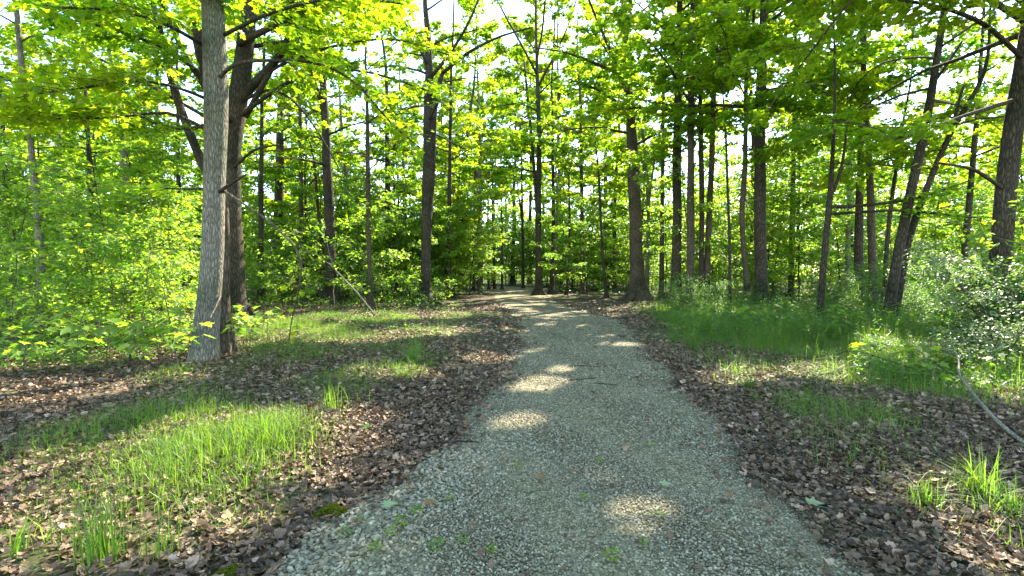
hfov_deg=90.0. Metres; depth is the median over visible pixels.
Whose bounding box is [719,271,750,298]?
leafy shrub
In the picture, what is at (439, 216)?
young tree
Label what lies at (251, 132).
forest tree
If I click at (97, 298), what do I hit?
maple sapling
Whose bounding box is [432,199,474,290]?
young tree
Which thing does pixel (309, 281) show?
maple sapling
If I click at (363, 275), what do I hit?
maple sapling
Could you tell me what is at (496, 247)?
young tree
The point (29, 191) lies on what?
forest tree
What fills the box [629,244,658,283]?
young tree
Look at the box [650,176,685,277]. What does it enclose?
young tree
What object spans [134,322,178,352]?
maple seedling
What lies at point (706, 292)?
leafy shrub
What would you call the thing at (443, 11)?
sky
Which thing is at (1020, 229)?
young tree
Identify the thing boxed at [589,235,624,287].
young tree
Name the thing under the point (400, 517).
weed sprout
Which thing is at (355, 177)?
forest tree
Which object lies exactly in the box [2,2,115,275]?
forest tree
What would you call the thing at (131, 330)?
maple seedling
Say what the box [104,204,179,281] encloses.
young tree
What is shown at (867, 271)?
maple sapling
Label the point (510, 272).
young tree
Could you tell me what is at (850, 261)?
maple sapling
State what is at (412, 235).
young tree
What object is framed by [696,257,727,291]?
maple sapling
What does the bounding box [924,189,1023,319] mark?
maple sapling
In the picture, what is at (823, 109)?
forest tree
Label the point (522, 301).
path
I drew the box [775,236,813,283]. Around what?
maple sapling
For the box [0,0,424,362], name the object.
forest tree
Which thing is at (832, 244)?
young tree
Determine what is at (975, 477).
grass tuft
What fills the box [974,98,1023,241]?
forest tree
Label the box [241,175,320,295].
young tree
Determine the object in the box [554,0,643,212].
forest tree
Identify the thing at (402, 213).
young tree
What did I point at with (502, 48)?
forest tree
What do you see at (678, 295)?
leafy shrub
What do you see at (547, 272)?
young tree
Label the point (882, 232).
maple sapling
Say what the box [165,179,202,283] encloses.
forest tree
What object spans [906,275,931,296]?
leafy shrub
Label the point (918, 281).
leafy shrub
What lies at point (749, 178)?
forest tree
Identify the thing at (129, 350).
maple seedling
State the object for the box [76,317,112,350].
maple seedling
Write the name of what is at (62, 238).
maple sapling
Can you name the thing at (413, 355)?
grass tuft
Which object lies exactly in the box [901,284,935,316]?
leafy shrub
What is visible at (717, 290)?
leafy shrub
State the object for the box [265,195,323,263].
young tree
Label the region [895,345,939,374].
maple seedling
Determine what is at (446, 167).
forest tree
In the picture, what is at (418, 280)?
maple sapling
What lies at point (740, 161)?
forest tree
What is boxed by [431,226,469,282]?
young tree
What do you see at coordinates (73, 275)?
maple sapling
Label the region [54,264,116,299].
maple sapling
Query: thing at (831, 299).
leafy shrub
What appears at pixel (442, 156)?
forest tree
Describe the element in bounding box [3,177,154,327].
maple sapling
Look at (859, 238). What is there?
forest tree
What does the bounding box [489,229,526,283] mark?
young tree
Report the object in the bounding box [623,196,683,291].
young tree
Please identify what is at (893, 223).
young tree
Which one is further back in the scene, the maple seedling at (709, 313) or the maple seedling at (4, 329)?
the maple seedling at (709, 313)
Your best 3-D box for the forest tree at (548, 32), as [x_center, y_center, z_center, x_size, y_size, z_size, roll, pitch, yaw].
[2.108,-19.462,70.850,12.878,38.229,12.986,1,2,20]
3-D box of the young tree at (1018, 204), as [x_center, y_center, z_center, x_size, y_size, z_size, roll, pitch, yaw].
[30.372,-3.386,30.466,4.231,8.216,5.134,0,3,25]
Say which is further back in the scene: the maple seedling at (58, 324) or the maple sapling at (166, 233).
the maple sapling at (166, 233)
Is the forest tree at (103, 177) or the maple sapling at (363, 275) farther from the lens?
the forest tree at (103, 177)
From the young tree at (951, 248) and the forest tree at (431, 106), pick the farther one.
the young tree at (951, 248)
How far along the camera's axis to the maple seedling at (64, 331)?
8.81 m
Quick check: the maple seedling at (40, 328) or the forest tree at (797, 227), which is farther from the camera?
the forest tree at (797, 227)
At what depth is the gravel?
3.47 m
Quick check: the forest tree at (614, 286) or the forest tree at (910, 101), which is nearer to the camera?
the forest tree at (614, 286)
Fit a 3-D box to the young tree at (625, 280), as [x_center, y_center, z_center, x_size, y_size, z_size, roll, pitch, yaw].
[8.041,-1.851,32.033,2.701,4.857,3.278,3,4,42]
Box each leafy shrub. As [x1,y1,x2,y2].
[651,278,680,304]
[662,272,698,311]
[670,287,690,303]
[673,273,714,312]
[694,289,715,303]
[701,280,732,312]
[704,280,737,301]
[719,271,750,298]
[734,279,765,303]
[740,292,764,308]
[753,275,786,299]
[805,277,831,300]
[809,280,861,315]
[825,286,858,311]
[827,267,866,302]
[831,275,884,305]
[843,261,913,316]
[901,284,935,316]
[901,289,932,310]
[904,263,952,305]
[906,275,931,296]
[911,256,981,319]
[915,283,963,320]
[922,249,1023,347]
[928,268,1023,340]
[929,281,973,322]
[933,267,1023,334]
[935,268,1023,343]
[938,260,970,287]
[964,275,1023,345]
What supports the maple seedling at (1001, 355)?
on the ground at (486, 298)
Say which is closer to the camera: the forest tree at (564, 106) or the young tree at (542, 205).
the forest tree at (564, 106)
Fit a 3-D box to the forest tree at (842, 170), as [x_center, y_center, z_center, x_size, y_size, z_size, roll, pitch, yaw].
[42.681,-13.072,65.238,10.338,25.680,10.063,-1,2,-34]
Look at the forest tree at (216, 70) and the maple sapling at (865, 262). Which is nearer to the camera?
the forest tree at (216, 70)
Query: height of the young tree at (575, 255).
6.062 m
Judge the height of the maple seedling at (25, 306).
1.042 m
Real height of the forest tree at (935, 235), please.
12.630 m
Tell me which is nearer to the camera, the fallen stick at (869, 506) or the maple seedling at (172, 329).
the fallen stick at (869, 506)
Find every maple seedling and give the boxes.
[0,302,40,315]
[0,312,13,324]
[0,316,19,327]
[0,325,21,343]
[0,325,31,339]
[2,327,27,340]
[2,341,45,365]
[5,334,45,370]
[6,297,53,336]
[9,321,36,339]
[11,316,61,345]
[18,311,54,324]
[21,338,65,374]
[23,307,73,341]
[27,348,47,362]
[28,321,57,341]
[38,334,51,341]
[43,347,71,372]
[45,305,123,369]
[46,319,81,351]
[48,323,83,337]
[48,338,87,374]
[55,337,95,352]
[55,344,68,355]
[58,323,107,357]
[69,326,135,365]
[72,354,93,368]
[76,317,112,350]
[81,316,122,357]
[93,320,155,363]
[96,308,125,324]
[103,310,157,357]
[103,333,127,359]
[107,323,153,345]
[111,325,150,367]
[114,325,162,346]
[115,337,162,367]
[127,306,185,359]
[131,333,161,360]
[131,347,152,375]
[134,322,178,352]
[135,313,171,334]
[150,337,190,371]
[155,314,193,359]
[156,298,193,315]
[157,325,187,349]
[158,333,173,348]
[160,321,215,370]
[220,319,248,352]
[230,305,248,323]
[232,313,249,329]
[232,315,258,342]
[232,320,251,334]
[241,318,265,337]
[242,316,261,339]
[243,323,259,347]
[252,306,285,340]
[252,311,275,332]
[701,305,730,320]
[735,304,783,332]
[740,306,762,319]
[818,304,847,320]
[831,293,859,317]
[831,312,865,338]
[848,354,869,370]
[849,342,886,373]
[849,342,887,371]
[860,309,888,323]
[876,355,900,365]
[882,309,905,322]
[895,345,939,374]
[904,340,932,362]
[907,361,956,379]
[917,348,942,359]
[978,349,1015,365]
[991,342,1023,360]
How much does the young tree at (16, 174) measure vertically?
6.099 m
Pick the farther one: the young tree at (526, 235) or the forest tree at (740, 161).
the young tree at (526, 235)
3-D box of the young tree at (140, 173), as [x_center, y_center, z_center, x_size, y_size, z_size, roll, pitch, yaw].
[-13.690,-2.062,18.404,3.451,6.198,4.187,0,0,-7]
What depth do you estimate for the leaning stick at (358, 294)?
18.38 m
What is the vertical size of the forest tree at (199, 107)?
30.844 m
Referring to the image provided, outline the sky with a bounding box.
[0,0,1020,273]
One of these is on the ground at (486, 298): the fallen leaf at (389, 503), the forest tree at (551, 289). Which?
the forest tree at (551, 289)
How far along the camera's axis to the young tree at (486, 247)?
38.17 m
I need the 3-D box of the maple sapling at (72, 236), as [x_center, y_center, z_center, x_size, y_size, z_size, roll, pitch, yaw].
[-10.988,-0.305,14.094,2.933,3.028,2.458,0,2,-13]
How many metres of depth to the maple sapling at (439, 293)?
21.68 m
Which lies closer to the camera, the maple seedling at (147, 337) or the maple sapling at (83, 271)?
the maple seedling at (147, 337)
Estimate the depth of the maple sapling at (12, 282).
14.42 m
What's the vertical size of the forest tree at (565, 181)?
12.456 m
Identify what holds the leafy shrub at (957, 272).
on the ground at (486, 298)
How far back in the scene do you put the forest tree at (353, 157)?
32.78 m
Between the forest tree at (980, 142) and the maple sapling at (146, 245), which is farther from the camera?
the forest tree at (980, 142)
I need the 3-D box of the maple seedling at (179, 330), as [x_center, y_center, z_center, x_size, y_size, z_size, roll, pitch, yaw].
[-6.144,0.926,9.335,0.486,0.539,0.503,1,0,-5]
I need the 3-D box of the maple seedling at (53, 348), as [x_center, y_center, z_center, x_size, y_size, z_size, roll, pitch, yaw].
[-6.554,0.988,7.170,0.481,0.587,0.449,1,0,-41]
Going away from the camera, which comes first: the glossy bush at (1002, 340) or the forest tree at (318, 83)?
the glossy bush at (1002, 340)
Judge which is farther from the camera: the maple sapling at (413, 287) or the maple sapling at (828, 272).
the maple sapling at (828, 272)
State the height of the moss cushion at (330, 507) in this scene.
0.061 m
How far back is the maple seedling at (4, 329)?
9.96 m
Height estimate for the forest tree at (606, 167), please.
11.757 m
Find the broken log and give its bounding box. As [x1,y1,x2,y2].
[813,365,844,376]
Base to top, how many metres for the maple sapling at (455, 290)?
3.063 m
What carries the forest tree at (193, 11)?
on the ground at (486, 298)
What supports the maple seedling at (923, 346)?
on the ground at (486, 298)
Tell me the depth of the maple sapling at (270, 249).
28.62 m
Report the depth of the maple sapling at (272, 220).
28.58 m
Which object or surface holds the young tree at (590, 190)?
on the ground at (486, 298)
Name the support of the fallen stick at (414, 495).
on the gravel
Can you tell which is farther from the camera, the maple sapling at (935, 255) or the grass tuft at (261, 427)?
the maple sapling at (935, 255)
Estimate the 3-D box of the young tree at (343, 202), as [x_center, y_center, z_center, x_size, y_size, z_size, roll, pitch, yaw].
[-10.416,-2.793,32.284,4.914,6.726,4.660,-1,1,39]
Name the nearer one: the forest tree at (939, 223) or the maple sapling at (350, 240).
the maple sapling at (350, 240)
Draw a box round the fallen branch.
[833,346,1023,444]
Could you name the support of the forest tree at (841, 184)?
on the ground at (486, 298)
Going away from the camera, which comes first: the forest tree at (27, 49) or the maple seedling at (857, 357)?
the maple seedling at (857, 357)
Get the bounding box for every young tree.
[0,70,65,262]
[0,97,99,308]
[0,161,46,283]
[0,210,49,282]
[1,163,114,263]
[7,63,187,296]
[12,186,70,287]
[12,199,88,278]
[32,119,182,291]
[47,203,120,262]
[51,184,141,275]
[55,145,189,295]
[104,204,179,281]
[108,132,202,278]
[143,190,201,282]
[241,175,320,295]
[242,214,270,291]
[242,214,271,271]
[243,217,281,278]
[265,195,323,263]
[270,125,376,270]
[273,235,312,296]
[274,158,344,294]
[280,214,324,295]
[284,171,362,295]
[306,219,371,295]
[309,195,388,275]
[314,200,361,289]
[339,166,418,295]
[340,151,445,299]
[341,192,385,292]
[346,207,417,298]
[348,222,413,275]
[353,179,410,277]
[379,201,442,296]
[397,206,421,275]
[405,181,486,275]
[406,234,462,289]
[407,201,474,291]
[410,184,463,287]
[411,227,455,284]
[415,179,476,274]
[416,200,470,290]
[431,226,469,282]
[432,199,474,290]
[433,192,478,275]
[437,180,510,295]
[442,184,508,292]
[454,200,491,268]
[457,227,498,292]
[475,217,511,282]
[484,204,531,285]
[489,207,528,285]
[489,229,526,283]
[495,220,534,285]
[503,219,544,276]
[504,222,544,285]
[512,202,562,264]
[515,222,547,271]
[524,188,607,295]
[528,224,564,273]
[533,227,585,289]
[541,187,609,289]
[542,223,600,276]
[549,225,589,288]
[553,216,626,296]
[554,226,595,277]
[561,207,616,289]
[574,206,612,288]
[576,182,619,285]
[585,205,628,288]
[586,240,627,286]
[588,200,629,286]
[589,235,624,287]
[604,234,629,290]
[606,223,655,276]
[609,214,652,279]
[611,156,717,290]
[618,210,658,275]
[618,219,658,282]
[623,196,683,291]
[628,100,752,271]
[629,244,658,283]
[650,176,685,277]
[652,223,727,282]
[653,189,705,257]
[682,179,749,293]
[682,201,740,284]
[695,167,750,284]
[710,228,749,294]
[711,167,802,277]
[713,150,824,275]
[715,228,776,281]
[719,189,825,301]
[732,177,803,274]
[733,180,809,291]
[734,183,787,267]
[738,223,797,292]
[747,122,878,299]
[752,193,842,300]
[784,150,897,285]
[796,197,853,275]
[800,207,865,277]
[819,137,940,297]
[835,183,942,283]
[892,202,953,281]
[913,174,1023,270]
[925,228,985,273]
[939,184,1023,266]
[947,183,1023,273]
[970,168,1023,271]
[986,213,1023,276]
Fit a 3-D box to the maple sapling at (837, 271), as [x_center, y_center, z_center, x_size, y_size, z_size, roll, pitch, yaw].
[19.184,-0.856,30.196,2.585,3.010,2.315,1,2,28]
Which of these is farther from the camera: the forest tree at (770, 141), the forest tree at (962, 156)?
the forest tree at (962, 156)
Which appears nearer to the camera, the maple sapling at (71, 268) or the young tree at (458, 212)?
the maple sapling at (71, 268)
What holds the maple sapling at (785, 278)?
on the ground at (486, 298)
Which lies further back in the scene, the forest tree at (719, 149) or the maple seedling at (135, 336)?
the forest tree at (719, 149)
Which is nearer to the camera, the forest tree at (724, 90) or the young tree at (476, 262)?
the forest tree at (724, 90)
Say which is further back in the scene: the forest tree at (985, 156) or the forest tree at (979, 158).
the forest tree at (985, 156)
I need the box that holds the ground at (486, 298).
[0,274,1023,575]
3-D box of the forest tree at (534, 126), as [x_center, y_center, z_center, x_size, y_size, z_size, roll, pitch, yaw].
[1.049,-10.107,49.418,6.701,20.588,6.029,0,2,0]
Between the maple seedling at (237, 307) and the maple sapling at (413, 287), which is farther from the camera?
the maple sapling at (413, 287)
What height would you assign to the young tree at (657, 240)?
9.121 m
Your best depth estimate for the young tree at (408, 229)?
31.61 m
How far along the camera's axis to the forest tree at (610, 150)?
71.07 m
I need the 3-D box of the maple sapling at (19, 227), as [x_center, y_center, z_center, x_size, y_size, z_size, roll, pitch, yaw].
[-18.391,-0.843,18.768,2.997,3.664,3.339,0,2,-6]
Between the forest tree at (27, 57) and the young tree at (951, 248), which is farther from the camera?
the forest tree at (27, 57)
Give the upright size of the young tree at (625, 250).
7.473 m
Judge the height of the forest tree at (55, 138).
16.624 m
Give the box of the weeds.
[682,291,936,344]
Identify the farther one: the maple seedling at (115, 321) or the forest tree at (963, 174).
the forest tree at (963, 174)
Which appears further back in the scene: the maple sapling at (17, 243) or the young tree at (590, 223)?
the young tree at (590, 223)
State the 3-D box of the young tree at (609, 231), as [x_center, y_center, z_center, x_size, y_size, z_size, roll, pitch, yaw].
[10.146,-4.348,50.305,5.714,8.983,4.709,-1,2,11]
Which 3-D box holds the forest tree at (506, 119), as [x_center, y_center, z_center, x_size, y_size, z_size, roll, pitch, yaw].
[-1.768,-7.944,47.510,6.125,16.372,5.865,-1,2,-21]
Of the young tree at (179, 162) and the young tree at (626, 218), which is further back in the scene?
the young tree at (626, 218)
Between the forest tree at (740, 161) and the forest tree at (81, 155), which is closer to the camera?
the forest tree at (740, 161)
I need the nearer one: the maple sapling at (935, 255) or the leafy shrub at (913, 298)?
the leafy shrub at (913, 298)
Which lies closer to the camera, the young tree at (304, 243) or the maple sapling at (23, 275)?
the maple sapling at (23, 275)
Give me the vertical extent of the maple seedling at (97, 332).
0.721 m
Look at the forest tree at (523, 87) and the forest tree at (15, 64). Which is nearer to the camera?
the forest tree at (15, 64)
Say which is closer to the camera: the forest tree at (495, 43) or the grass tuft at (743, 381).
the grass tuft at (743, 381)
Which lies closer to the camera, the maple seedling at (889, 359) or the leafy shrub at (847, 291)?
the maple seedling at (889, 359)
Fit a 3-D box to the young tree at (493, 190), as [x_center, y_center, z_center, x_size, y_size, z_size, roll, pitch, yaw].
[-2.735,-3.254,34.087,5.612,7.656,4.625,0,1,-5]
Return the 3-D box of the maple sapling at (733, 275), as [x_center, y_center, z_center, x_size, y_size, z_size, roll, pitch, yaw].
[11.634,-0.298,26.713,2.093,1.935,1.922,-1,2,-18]
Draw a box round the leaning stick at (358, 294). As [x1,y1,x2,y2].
[320,243,374,314]
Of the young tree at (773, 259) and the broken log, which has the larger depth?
the young tree at (773, 259)
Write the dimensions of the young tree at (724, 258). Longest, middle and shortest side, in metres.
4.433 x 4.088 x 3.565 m
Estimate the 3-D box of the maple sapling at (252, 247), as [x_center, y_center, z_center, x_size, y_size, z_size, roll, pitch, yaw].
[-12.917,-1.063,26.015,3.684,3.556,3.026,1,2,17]
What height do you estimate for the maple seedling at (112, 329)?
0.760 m
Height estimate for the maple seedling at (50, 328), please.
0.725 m
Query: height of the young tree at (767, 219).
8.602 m
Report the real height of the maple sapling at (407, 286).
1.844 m
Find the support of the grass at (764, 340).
on the ground at (486, 298)
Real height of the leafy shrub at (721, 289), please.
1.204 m
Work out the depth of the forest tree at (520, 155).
46.32 m
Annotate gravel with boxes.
[255,315,868,575]
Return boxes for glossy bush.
[901,235,1023,358]
[919,314,1023,368]
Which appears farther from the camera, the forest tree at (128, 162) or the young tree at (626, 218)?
the forest tree at (128, 162)
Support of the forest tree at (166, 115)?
on the ground at (486, 298)
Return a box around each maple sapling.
[0,147,115,340]
[0,197,103,312]
[0,218,35,292]
[0,240,51,313]
[0,249,77,298]
[0,254,62,319]
[0,259,72,321]
[0,265,102,336]
[0,277,53,320]
[1,249,95,310]
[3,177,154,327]
[3,260,54,307]
[18,219,114,295]
[29,228,157,307]
[29,262,122,323]
[34,216,174,322]
[40,243,125,310]
[42,241,139,326]
[45,217,194,318]
[50,246,169,335]
[54,225,187,323]
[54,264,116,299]
[72,176,202,320]
[77,262,155,317]
[82,217,201,324]
[85,232,185,316]
[92,214,200,319]
[101,285,161,323]
[105,252,197,324]
[113,233,199,314]
[117,242,195,309]
[123,264,197,340]
[141,258,192,317]
[243,236,298,294]
[244,253,264,294]
[245,215,307,285]
[245,261,281,300]
[246,255,286,297]
[249,263,288,296]
[250,214,320,287]
[250,264,294,297]
[255,219,348,299]
[259,250,325,304]
[262,238,336,299]
[264,247,314,288]
[265,262,303,296]
[277,259,309,296]
[283,265,328,306]
[287,272,316,300]
[293,233,345,283]
[319,224,395,299]
[322,190,420,307]
[336,225,394,284]
[341,248,392,293]
[344,272,379,301]
[346,255,400,306]
[358,230,416,297]
[362,231,415,290]
[378,272,405,296]
[381,270,424,302]
[385,269,423,303]
[397,264,443,292]
[405,264,443,298]
[412,221,469,289]
[414,236,467,293]
[418,278,464,308]
[431,252,463,296]
[434,275,451,298]
[509,235,545,278]
[554,255,579,289]
[578,249,606,284]
[586,255,612,285]
[599,268,622,290]
[607,257,629,287]
[611,257,653,288]
[642,201,698,283]
[651,244,686,288]
[651,255,698,295]
[654,253,686,286]
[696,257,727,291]
[697,245,753,295]
[712,265,751,292]
[752,258,816,297]
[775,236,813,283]
[783,239,846,295]
[800,258,843,297]
[802,240,851,295]
[806,255,850,287]
[816,249,852,288]
[826,213,906,285]
[834,244,882,289]
[836,253,882,294]
[843,250,888,291]
[850,265,882,289]
[864,247,934,297]
[865,243,922,289]
[867,226,909,274]
[877,240,929,294]
[881,237,953,295]
[906,237,960,295]
[906,244,977,286]
[907,206,979,281]
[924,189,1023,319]
[952,255,1023,321]
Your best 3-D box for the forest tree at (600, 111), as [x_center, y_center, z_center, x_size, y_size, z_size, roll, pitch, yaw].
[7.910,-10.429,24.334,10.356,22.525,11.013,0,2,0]
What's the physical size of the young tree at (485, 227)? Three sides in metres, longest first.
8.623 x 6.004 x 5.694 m
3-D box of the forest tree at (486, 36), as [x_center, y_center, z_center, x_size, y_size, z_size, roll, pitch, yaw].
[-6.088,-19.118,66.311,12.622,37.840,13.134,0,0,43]
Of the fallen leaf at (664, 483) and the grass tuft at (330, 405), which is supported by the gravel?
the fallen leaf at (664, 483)
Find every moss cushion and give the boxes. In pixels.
[211,562,241,575]
[312,502,347,518]
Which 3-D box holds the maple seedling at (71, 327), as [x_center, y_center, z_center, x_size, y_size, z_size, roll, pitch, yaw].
[-6.630,0.792,7.867,0.842,1.045,0.845,1,1,-8]
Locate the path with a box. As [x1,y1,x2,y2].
[274,286,861,575]
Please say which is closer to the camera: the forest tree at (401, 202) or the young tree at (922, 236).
the young tree at (922, 236)
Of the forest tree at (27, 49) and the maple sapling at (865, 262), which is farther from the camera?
the maple sapling at (865, 262)
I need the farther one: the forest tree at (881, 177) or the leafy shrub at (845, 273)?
the forest tree at (881, 177)
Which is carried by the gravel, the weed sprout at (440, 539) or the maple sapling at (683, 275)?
the weed sprout at (440, 539)
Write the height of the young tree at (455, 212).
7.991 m
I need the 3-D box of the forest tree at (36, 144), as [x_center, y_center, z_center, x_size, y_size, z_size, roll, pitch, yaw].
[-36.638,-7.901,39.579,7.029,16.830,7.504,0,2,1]
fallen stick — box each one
[158,336,187,365]
[348,493,381,500]
[403,493,427,498]
[433,440,479,442]
[711,403,774,448]
[747,470,789,500]
[847,502,900,513]
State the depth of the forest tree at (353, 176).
53.03 m
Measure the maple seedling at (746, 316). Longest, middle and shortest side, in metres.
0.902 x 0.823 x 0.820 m
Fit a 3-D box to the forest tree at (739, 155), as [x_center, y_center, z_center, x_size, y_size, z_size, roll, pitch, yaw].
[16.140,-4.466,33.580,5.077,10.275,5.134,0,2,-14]
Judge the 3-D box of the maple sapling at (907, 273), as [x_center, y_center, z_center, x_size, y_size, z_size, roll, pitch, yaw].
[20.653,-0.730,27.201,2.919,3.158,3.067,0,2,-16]
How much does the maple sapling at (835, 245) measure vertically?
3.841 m
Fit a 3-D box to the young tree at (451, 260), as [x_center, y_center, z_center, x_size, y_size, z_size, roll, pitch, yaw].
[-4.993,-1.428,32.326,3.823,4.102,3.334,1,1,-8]
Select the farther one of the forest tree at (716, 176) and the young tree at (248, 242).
the forest tree at (716, 176)
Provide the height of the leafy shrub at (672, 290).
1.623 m
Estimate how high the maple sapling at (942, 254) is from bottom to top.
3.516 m
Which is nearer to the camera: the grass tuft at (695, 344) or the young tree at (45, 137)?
the grass tuft at (695, 344)
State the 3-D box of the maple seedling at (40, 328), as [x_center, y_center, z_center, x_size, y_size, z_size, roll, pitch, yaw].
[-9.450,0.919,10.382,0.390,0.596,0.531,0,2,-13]
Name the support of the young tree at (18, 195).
on the ground at (486, 298)
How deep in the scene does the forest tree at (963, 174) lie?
26.81 m
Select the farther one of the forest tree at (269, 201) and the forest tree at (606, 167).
the forest tree at (269, 201)
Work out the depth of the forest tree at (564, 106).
43.83 m
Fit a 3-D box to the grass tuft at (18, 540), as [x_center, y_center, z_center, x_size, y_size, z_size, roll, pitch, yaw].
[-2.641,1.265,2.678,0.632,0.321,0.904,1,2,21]
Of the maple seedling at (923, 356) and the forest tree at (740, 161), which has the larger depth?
the forest tree at (740, 161)
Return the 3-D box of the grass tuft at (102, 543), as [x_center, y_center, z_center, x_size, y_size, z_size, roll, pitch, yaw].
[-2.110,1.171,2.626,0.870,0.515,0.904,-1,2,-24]
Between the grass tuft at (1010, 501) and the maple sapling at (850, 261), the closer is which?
the grass tuft at (1010, 501)
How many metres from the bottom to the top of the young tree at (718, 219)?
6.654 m
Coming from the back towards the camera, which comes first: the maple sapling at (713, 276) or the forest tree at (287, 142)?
the forest tree at (287, 142)
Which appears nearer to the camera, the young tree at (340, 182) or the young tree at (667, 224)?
the young tree at (340, 182)
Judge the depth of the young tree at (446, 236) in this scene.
31.16 m
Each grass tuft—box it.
[0,492,97,559]
[1,472,196,574]
[132,499,205,563]
[226,399,288,447]
[232,438,284,472]
[252,409,309,453]
[296,381,377,413]
[387,366,420,378]
[402,343,419,362]
[682,330,702,349]
[732,376,778,387]
[867,471,990,527]
[874,440,1023,508]
[909,469,1023,539]
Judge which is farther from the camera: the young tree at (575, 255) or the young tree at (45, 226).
the young tree at (575, 255)
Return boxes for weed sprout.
[365,539,382,550]
[385,526,397,534]
[392,514,408,524]
[409,504,421,512]
[426,537,444,550]
[457,533,468,541]
[484,542,497,552]
[603,546,620,560]
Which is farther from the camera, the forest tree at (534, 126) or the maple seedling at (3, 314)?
the forest tree at (534, 126)
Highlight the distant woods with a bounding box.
[0,184,1023,282]
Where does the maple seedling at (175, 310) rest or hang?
on the ground at (486, 298)
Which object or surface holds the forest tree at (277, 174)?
on the ground at (486, 298)
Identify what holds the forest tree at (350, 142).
on the ground at (486, 298)
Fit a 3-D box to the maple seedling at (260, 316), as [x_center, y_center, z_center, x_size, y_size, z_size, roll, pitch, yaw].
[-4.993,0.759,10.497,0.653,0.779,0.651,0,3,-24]
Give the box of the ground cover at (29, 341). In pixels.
[0,275,1023,389]
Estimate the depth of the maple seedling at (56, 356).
7.36 m
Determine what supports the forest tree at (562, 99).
on the ground at (486, 298)
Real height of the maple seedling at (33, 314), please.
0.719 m
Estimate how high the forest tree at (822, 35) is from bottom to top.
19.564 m
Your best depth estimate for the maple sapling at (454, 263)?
35.92 m
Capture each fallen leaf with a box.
[378,498,396,507]
[421,498,435,504]
[535,473,544,478]
[657,479,671,485]
[800,497,822,505]
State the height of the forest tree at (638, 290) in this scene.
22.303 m
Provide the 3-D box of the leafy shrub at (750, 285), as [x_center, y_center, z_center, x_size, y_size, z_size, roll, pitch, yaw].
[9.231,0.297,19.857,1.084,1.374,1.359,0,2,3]
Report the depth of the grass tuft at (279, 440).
4.09 m
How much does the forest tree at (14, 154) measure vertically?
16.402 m
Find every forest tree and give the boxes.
[0,0,118,305]
[0,0,123,320]
[0,0,194,288]
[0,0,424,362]
[0,0,466,318]
[0,4,195,274]
[0,73,84,282]
[0,127,26,238]
[0,145,28,244]
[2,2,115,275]
[2,53,62,276]
[11,140,58,290]
[17,41,134,261]
[21,129,110,232]
[53,143,134,227]
[66,3,242,298]
[75,47,143,186]
[76,105,186,248]
[83,56,150,169]
[95,8,245,288]
[110,118,183,229]
[142,90,199,205]
[149,166,201,285]
[162,137,266,251]
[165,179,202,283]
[166,139,199,280]
[175,0,298,354]
[183,142,253,238]
[187,49,256,191]
[188,112,250,209]
[190,0,364,299]
[227,2,371,298]
[227,34,350,295]
[241,99,303,288]
[241,118,272,212]
[241,184,256,281]
[243,3,384,304]
[244,75,307,224]
[245,144,309,249]
[256,56,360,293]
[257,136,320,246]
[273,22,378,292]
[284,80,354,285]
[287,127,355,292]
[291,133,364,242]
[303,97,373,280]
[314,21,433,308]
[336,11,437,296]
[339,164,380,287]
[343,179,377,287]
[347,29,439,292]
[353,0,532,304]
[354,90,446,295]
[360,74,421,224]
[362,0,509,297]
[371,20,474,283]
[391,161,419,286]
[394,32,490,208]
[406,127,466,225]
[408,135,506,294]
[419,144,483,249]
[421,49,494,220]
[434,0,508,289]
[434,0,529,284]
[434,6,519,290]
[440,80,510,289]
[447,0,601,294]
[454,12,566,284]
[459,110,525,288]
[462,116,516,288]
[469,77,523,282]
[471,116,535,289]
[484,0,603,294]
[485,12,574,283]
[485,85,545,281]
[490,76,555,287]
[511,0,626,283]
[515,178,574,285]
[517,76,578,290]
[518,45,600,278]
[520,0,645,294]
[527,131,600,294]
[532,0,729,300]
[541,98,626,297]
[543,47,616,192]
[544,156,612,289]
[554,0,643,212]
[565,0,782,304]
[565,79,623,281]
[575,0,830,301]
[578,64,641,291]
[582,0,769,300]
[583,136,628,287]
[585,43,658,283]
[586,69,686,262]
[591,0,910,305]
[601,126,659,283]
[602,135,667,251]
[610,93,704,289]
[617,0,789,302]
[622,163,671,277]
[638,0,929,304]
[639,0,767,298]
[660,5,795,303]
[681,120,750,293]
[681,133,745,285]
[686,1,819,295]
[713,144,801,256]
[713,182,750,284]
[715,0,994,316]
[718,3,958,300]
[728,0,1005,321]
[731,0,897,131]
[747,145,788,237]
[766,0,997,306]
[766,17,968,290]
[766,99,823,289]
[769,94,840,286]
[786,0,1003,303]
[792,0,1019,315]
[792,0,1023,341]
[798,65,905,262]
[800,140,854,249]
[820,99,887,278]
[839,7,980,302]
[842,156,896,237]
[849,0,1023,274]
[852,163,910,262]
[874,83,925,196]
[874,157,927,241]
[877,94,995,298]
[886,107,950,275]
[912,67,997,225]
[915,121,990,255]
[923,172,966,283]
[925,130,979,203]
[926,199,956,270]
[948,93,1023,263]
[952,67,1022,198]
[959,155,997,228]
[966,125,996,266]
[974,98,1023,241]
[979,143,1023,249]
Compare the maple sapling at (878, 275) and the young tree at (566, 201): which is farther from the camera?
the young tree at (566, 201)
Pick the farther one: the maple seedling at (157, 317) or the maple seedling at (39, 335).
the maple seedling at (157, 317)
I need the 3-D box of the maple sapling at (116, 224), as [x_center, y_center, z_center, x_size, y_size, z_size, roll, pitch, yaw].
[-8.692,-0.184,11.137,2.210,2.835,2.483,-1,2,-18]
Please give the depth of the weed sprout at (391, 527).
2.92 m
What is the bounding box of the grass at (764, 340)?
[0,292,1023,574]
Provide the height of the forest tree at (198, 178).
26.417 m
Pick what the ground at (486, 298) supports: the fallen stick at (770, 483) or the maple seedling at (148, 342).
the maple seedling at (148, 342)

